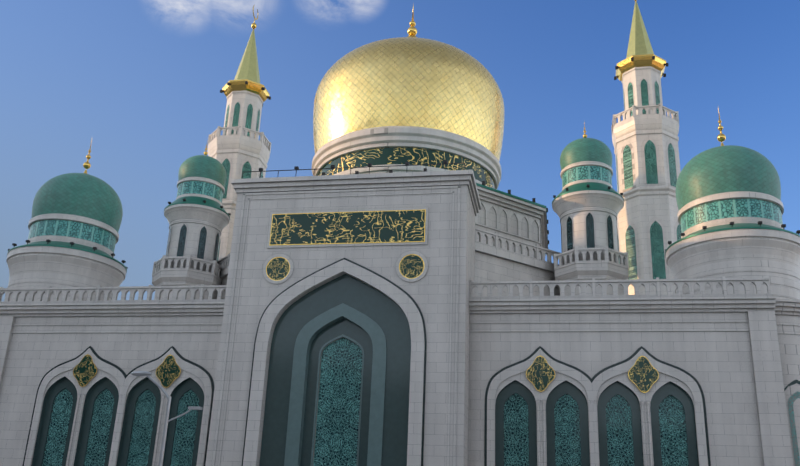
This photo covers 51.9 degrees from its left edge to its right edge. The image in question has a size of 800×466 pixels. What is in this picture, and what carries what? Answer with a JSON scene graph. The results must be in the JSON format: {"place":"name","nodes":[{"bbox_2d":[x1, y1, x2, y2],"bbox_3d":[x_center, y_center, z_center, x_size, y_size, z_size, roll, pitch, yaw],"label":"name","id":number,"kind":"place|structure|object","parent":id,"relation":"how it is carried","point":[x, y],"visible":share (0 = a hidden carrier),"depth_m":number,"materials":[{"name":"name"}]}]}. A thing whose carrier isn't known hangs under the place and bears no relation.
{"place":"outdoors","nodes":[
{"label":"outdoors","id":0,"kind":"place"},
{"bbox_2d":[205,170,480,465],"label":"portal block","id":1,"kind":"structure","parent":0,"point":[344,339],"depth_m":52.68,"materials":[{"name":"white stone"}]},
{"bbox_2d":[242,160,464,178],"bbox_3d":[-3.360,-4.232,56.173,15.640,0.950,0.220,-1,-21,11],"label":"railing","id":2,"kind":"object","parent":1,"relation":"on","point":[369,165],"visible":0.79,"depth_m":56.18,"materials":[{"name":"black metal"}]},
{"bbox_2d":[217,168,559,298],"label":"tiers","id":3,"kind":"object","parent":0,"point":[511,237],"visible":0.21,"depth_m":63.10,"materials":[{"name":"stone"}]},
{"bbox_2d":[152,177,230,299],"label":"turret","id":4,"kind":"object","parent":3,"relation":"on","point":[190,257],"visible":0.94,"depth_m":67.21,"materials":[{"name":"stone"}]},
{"bbox_2d":[177,155,226,206],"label":"turret dome","id":5,"kind":"structure","parent":4,"relation":"on","point":[209,167],"depth_m":69.35,"materials":[{"name":"green metal"}]},
{"bbox_2d":[334,164,486,185],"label":"dome drum","id":6,"kind":"object","parent":3,"relation":"on","point":[400,169],"visible":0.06,"depth_m":68.61,"materials":[{"name":"stone"}]},
{"bbox_2d":[312,126,500,188],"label":"dome base ring","id":7,"kind":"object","parent":6,"relation":"attached to","point":[417,137],"depth_m":70.23,"materials":[{"name":"white stone"}]},
{"bbox_2d":[318,147,494,188],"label":"calligraphy band","id":8,"kind":"object","parent":6,"relation":"attached to","point":[392,155],"visible":0.31,"depth_m":69.77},
{"bbox_2d":[313,37,503,177],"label":"dome","id":9,"kind":"structure","parent":6,"relation":"on","point":[416,82],"depth_m":71.83,"materials":[{"name":"gold metal"}]},
{"bbox_2d":[407,3,417,37],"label":"finial","id":10,"kind":"object","parent":9,"relation":"on","point":[412,31],"visible":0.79,"depth_m":82.81,"materials":[{"name":"gold metal"}]},
{"bbox_2d":[552,161,628,295],"bbox_3d":[14.448,1.408,62.527,5.500,13.400,5.500,-1,-21,11],"label":"turret","id":11,"kind":"object","parent":3,"relation":"on","point":[588,213],"visible":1,"depth_m":61.24,"materials":[{"name":"stone"}]},
{"bbox_2d":[560,138,611,193],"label":"turret dome","id":12,"kind":"structure","parent":11,"relation":"on","point":[584,149],"depth_m":63.41,"materials":[{"name":"green metal"}]},
{"bbox_2d":[583,122,586,137],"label":"finial","id":13,"kind":"object","parent":12,"relation":"on","point":[584,135],"visible":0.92,"depth_m":65.94,"materials":[{"name":"metal"}]},
{"bbox_2d":[0,0,799,301],"label":"sky","id":14,"kind":"structure","parent":0,"point":[142,81],"materials":[{"name":"blue"}]},
{"label":"ground","id":15,"kind":"structure","parent":0,"visible":0},
{"bbox_2d":[6,213,127,300],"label":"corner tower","id":16,"kind":"structure","parent":15,"relation":"on","point":[39,262],"depth_m":64.40,"materials":[{"name":"stone"}]},
{"bbox_2d":[28,173,122,257],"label":"green dome","id":17,"kind":"structure","parent":16,"relation":"on","point":[87,195],"depth_m":66.89,"materials":[{"name":"metal"}]},
{"bbox_2d":[83,140,91,173],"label":"finial","id":18,"kind":"object","parent":17,"relation":"on","point":[86,165],"visible":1,"depth_m":71.15,"materials":[{"name":"gold metal"}]},
{"bbox_2d":[0,284,226,465],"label":"wing","id":19,"kind":"structure","parent":15,"relation":"on","point":[74,391],"depth_m":56.82,"materials":[{"name":"white stone"}]},
{"bbox_2d":[147,375,202,465],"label":"street lamp","id":20,"kind":"object","parent":15,"relation":"on","point":[163,443],"visible":0.88,"depth_m":31.85,"materials":[{"name":"silver metal"}]},
{"bbox_2d":[131,371,151,375],"bbox_3d":[-10.288,5.595,32.662,0.900,0.200,0.409,-1,-21,11],"label":"street lamp head","id":21,"kind":"object","parent":20,"relation":"attached to","point":[140,373],"visible":1,"depth_m":32.52},
{"bbox_2d":[207,30,270,260],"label":"minaret","id":22,"kind":"object","parent":15,"relation":"on","point":[237,149],"visible":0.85,"depth_m":98.26,"materials":[{"name":"stone"}]},
{"bbox_2d":[251,6,257,29],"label":"finial","id":23,"kind":"object","parent":22,"relation":"on","point":[253,25],"visible":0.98,"depth_m":105.91,"materials":[{"name":"metal"}]},
{"bbox_2d":[468,276,792,465],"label":"wing","id":24,"kind":"structure","parent":15,"relation":"on","point":[680,378],"depth_m":50.56,"materials":[{"name":"white stone"}]},
{"bbox_2d":[611,2,680,294],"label":"minaret","id":25,"kind":"object","parent":15,"relation":"on","point":[645,137],"visible":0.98,"depth_m":86.97,"materials":[{"name":"stone"}]},
{"bbox_2d":[665,191,799,465],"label":"corner tower","id":26,"kind":"structure","parent":15,"relation":"on","point":[736,247],"depth_m":54.31,"materials":[{"name":"stone"}]},
{"bbox_2d":[675,145,782,239],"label":"green dome","id":27,"kind":"structure","parent":26,"relation":"on","point":[723,169],"depth_m":57.30,"materials":[{"name":"metal"}]},
{"bbox_2d":[717,108,725,145],"bbox_3d":[24.187,-8.064,62.012,0.630,3.900,0.630,-1,-21,11],"label":"finial","id":28,"kind":"object","parent":27,"relation":"on","point":[721,137],"visible":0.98,"depth_m":61.60,"materials":[{"name":"gold metal"}]}
]}

